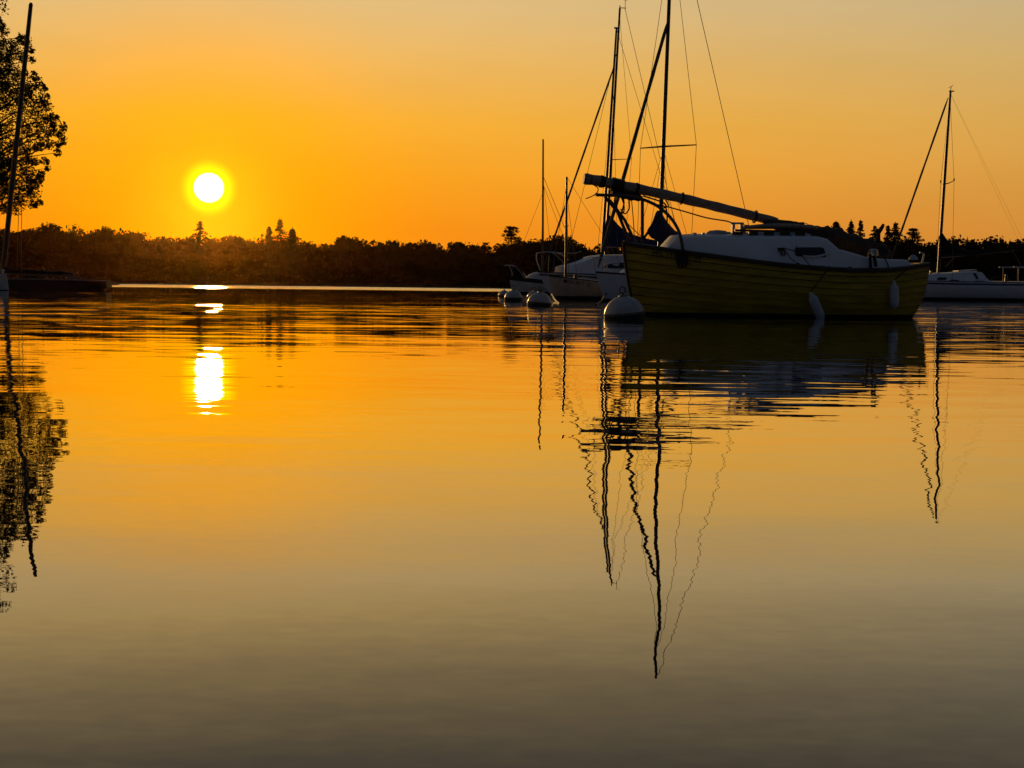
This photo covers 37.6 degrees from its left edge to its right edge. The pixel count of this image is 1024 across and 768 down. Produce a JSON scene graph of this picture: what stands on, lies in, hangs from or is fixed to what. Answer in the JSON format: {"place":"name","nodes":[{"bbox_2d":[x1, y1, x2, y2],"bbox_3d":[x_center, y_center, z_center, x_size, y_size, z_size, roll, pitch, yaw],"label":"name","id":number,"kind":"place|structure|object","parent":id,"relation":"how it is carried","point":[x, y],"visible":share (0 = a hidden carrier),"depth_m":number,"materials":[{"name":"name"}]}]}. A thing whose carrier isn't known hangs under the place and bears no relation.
{"place":"outdoors","nodes":[
{"label":"outdoors","id":0,"kind":"place"},
{"bbox_2d":[0,0,67,215],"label":"leafy tree","id":1,"kind":"object","parent":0,"point":[7,56],"visible":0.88,"depth_m":123.39,"materials":[{"name":"green plant"}]},
{"bbox_2d":[7,266,510,288],"bbox_3d":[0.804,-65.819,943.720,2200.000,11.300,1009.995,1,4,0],"label":"shore","id":2,"kind":"structure","parent":0,"point":[389,284],"depth_m":449.61,"materials":[{"name":"soil"}]},
{"bbox_2d":[27,223,75,278],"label":"broadleaf tree","id":3,"kind":"object","parent":2,"relation":"on","point":[47,231],"visible":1,"depth_m":446.45,"materials":[{"name":"green plant"}]},
{"bbox_2d":[95,226,117,279],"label":"broadleaf tree","id":4,"kind":"object","parent":2,"relation":"on","point":[104,234],"visible":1,"depth_m":446.63,"materials":[{"name":"green plant"}]},
{"bbox_2d":[188,221,210,283],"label":"conifer tree","id":5,"kind":"object","parent":2,"relation":"on","point":[198,236],"visible":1,"depth_m":445.40,"materials":[{"name":"green plant"}]},
{"bbox_2d":[259,226,278,282],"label":"conifer tree","id":6,"kind":"object","parent":2,"relation":"on","point":[267,266],"visible":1,"depth_m":445.72,"materials":[{"name":"green plant"}]},
{"bbox_2d":[269,218,290,283],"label":"conifer tree","id":7,"kind":"object","parent":2,"relation":"on","point":[279,257],"visible":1,"depth_m":445.56,"materials":[{"name":"green plant"}]},
{"bbox_2d":[282,227,301,283],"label":"conifer tree","id":8,"kind":"object","parent":2,"relation":"on","point":[292,268],"visible":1,"depth_m":445.14,"materials":[{"name":"green plant"}]},
{"bbox_2d":[331,235,358,284],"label":"broadleaf tree","id":9,"kind":"object","parent":2,"relation":"on","point":[345,241],"visible":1,"depth_m":447.01,"materials":[{"name":"green plant"}]},
{"bbox_2d":[498,226,523,287],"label":"pine tree","id":10,"kind":"object","parent":2,"relation":"on","point":[509,232],"visible":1,"depth_m":446.29,"materials":[{"name":"green plant"}]},
{"bbox_2d":[0,222,1023,286],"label":"forest","id":11,"kind":"object","parent":2,"relation":"on","point":[234,255],"visible":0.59,"depth_m":452.98,"materials":[{"name":"green plant"}]},
{"bbox_2d":[540,235,576,267],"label":"broadleaf tree","id":12,"kind":"object","parent":2,"relation":"on","point":[560,240],"visible":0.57,"depth_m":446.13,"materials":[{"name":"green plant"}]},
{"bbox_2d":[831,221,843,229],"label":"conifer tree","id":13,"kind":"object","parent":2,"relation":"on","point":[835,224],"visible":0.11,"depth_m":444.88,"materials":[{"name":"green plant"}]},
{"bbox_2d":[846,220,856,233],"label":"conifer tree","id":14,"kind":"object","parent":2,"relation":"on","point":[850,229],"visible":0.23,"depth_m":444.86,"materials":[{"name":"green plant"}]},
{"bbox_2d":[855,220,864,237],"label":"conifer tree","id":15,"kind":"object","parent":2,"relation":"on","point":[860,229],"visible":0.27,"depth_m":444.99,"materials":[{"name":"green plant"}]},
{"bbox_2d":[869,226,881,258],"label":"conifer tree","id":16,"kind":"object","parent":2,"relation":"on","point":[873,231],"visible":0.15,"depth_m":445.19,"materials":[{"name":"green plant"}]},
{"bbox_2d":[882,225,892,258],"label":"conifer tree","id":17,"kind":"object","parent":2,"relation":"on","point":[887,237],"visible":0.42,"depth_m":445.07,"materials":[{"name":"green plant"}]},
{"bbox_2d":[888,222,904,259],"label":"conifer tree","id":18,"kind":"object","parent":2,"relation":"on","point":[895,234],"visible":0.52,"depth_m":444.95,"materials":[{"name":"green plant"}]},
{"bbox_2d":[903,228,925,262],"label":"pine tree","id":19,"kind":"object","parent":2,"relation":"on","point":[913,237],"visible":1,"depth_m":446.05,"materials":[{"name":"green plant"}]},
{"bbox_2d":[0,284,1023,767],"bbox_3d":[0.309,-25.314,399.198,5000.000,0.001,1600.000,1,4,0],"label":"water","id":20,"kind":"structure","parent":0,"point":[290,526],"depth_m":2.75,"materials":[{"name":"orange liquid"}]},
{"bbox_2d":[0,273,8,290],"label":"dinghy","id":21,"kind":"object","parent":20,"relation":"on","point":[4,286],"visible":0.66,"depth_m":69.75,"materials":[{"name":"white paint"}]},
{"bbox_2d":[0,2,111,290],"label":"sailboat","id":22,"kind":"object","parent":20,"relation":"on","point":[74,283],"visible":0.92,"depth_m":75.17,"materials":[{"name":"black"}]},
{"bbox_2d":[498,288,507,296],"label":"mooring buoy","id":23,"kind":"object","parent":20,"relation":"on","point":[502,293],"visible":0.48,"depth_m":67.69,"materials":[{"name":"white plastic"}]},
{"bbox_2d":[504,285,522,300],"bbox_3d":[0.048,-2.954,50.915,0.620,0.783,0.620,1,4,0],"label":"mooring buoy","id":24,"kind":"object","parent":20,"relation":"on","point":[513,294],"visible":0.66,"depth_m":50.69,"materials":[{"name":"white plastic"}]},
{"bbox_2d":[527,287,537,298],"bbox_3d":[0.855,-3.318,56.904,0.580,0.723,0.580,1,4,0],"label":"mooring buoy","id":25,"kind":"object","parent":20,"relation":"on","point":[531,293],"visible":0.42,"depth_m":56.77,"materials":[{"name":"white plastic"}]},
{"bbox_2d":[527,286,551,305],"bbox_3d":[0.666,-2.001,36.446,0.599,0.742,0.600,1,4,0],"label":"mooring buoy","id":26,"kind":"object","parent":20,"relation":"on","point":[539,298],"visible":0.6,"depth_m":36.23,"materials":[{"name":"white plastic"}]},
{"bbox_2d":[504,139,576,293],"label":"sailboat","id":27,"kind":"object","parent":20,"relation":"on","point":[521,282],"visible":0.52,"depth_m":102.68,"materials":[{"name":"white paint"}]},
{"bbox_2d":[549,177,619,299],"bbox_3d":[3.150,-5.485,58.522,3.521,5.085,1.654,0,4,-14],"label":"day sailboat","id":28,"kind":"object","parent":20,"relation":"on","point":[576,287],"visible":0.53,"depth_m":57.99,"materials":[{"name":"white paint"}]},
{"bbox_2d":[536,27,673,295],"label":"white sloop","id":29,"kind":"object","parent":20,"relation":"on","point":[583,266],"visible":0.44,"depth_m":69.13,"materials":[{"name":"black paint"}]},
{"bbox_2d":[567,0,674,255],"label":"keel sailboat","id":30,"kind":"object","parent":20,"relation":"on","point":[612,134],"visible":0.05,"depth_m":81.24,"materials":[{"name":"black paint"}]},
{"bbox_2d":[604,286,644,318],"bbox_3d":[1.669,-1.073,22.274,0.610,0.751,0.609,1,4,0],"label":"mooring buoy","id":31,"kind":"object","parent":20,"relation":"on","point":[622,306],"visible":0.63,"depth_m":22.06,"materials":[{"name":"white plastic"}]},
{"bbox_2d":[592,0,748,300],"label":"keel sailboat","id":32,"kind":"object","parent":20,"relation":"on","point":[611,284],"visible":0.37,"depth_m":55.29,"materials":[{"name":"white paint"}]},
{"bbox_2d":[595,293,606,304],"bbox_3d":[2.798,-2.658,46.674,0.068,0.328,13.547,1,4,5],"label":"mooring line","id":33,"kind":"object","parent":32,"relation":"attached to","point":[601,300],"visible":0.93,"depth_m":46.04,"materials":[{"name":"fabric"}]},
{"bbox_2d":[582,173,931,317],"bbox_3d":[4.168,-2.146,25.468,6.085,2.697,2.041,0,4,-9],"label":"yellow sailboat","id":34,"kind":"object","parent":20,"relation":"on","point":[779,270],"visible":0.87,"depth_m":24.86,"materials":[{"name":"paint"}]},
{"bbox_2d":[675,250,687,268],"bbox_3d":[2.790,-2.046,24.669,0.212,0.316,0.050,2,4,17],"label":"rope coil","id":35,"kind":"object","parent":34,"relation":"hanging from","point":[681,257],"visible":1,"depth_m":24.65,"materials":[{"name":"black"}]},
{"bbox_2d":[809,266,829,317],"bbox_3d":[5.022,-1.485,24.629,0.375,0.906,0.155,-1,4,-27],"label":"fender","id":36,"kind":"object","parent":34,"relation":"hanging from","point":[816,306],"visible":0.82,"depth_m":24.57,"materials":[{"name":"white plastic"}]},
{"bbox_2d":[889,268,907,308],"bbox_3d":[6.481,-1.602,25.157,0.336,0.681,0.155,0,4,-9],"label":"fender","id":37,"kind":"object","parent":34,"relation":"hanging from","point":[894,295],"visible":1,"depth_m":25.10,"materials":[{"name":"white plastic"}]},
{"bbox_2d":[891,85,1023,300],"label":"cruising sloop","id":38,"kind":"object","parent":20,"relation":"on","point":[967,285],"visible":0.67,"depth_m":85.13,"materials":[{"name":"white paint"}]},
{"bbox_2d":[0,0,1023,252],"label":"sky","id":39,"kind":"structure","parent":0,"point":[406,121],"materials":[{"name":"orange"}]}
]}

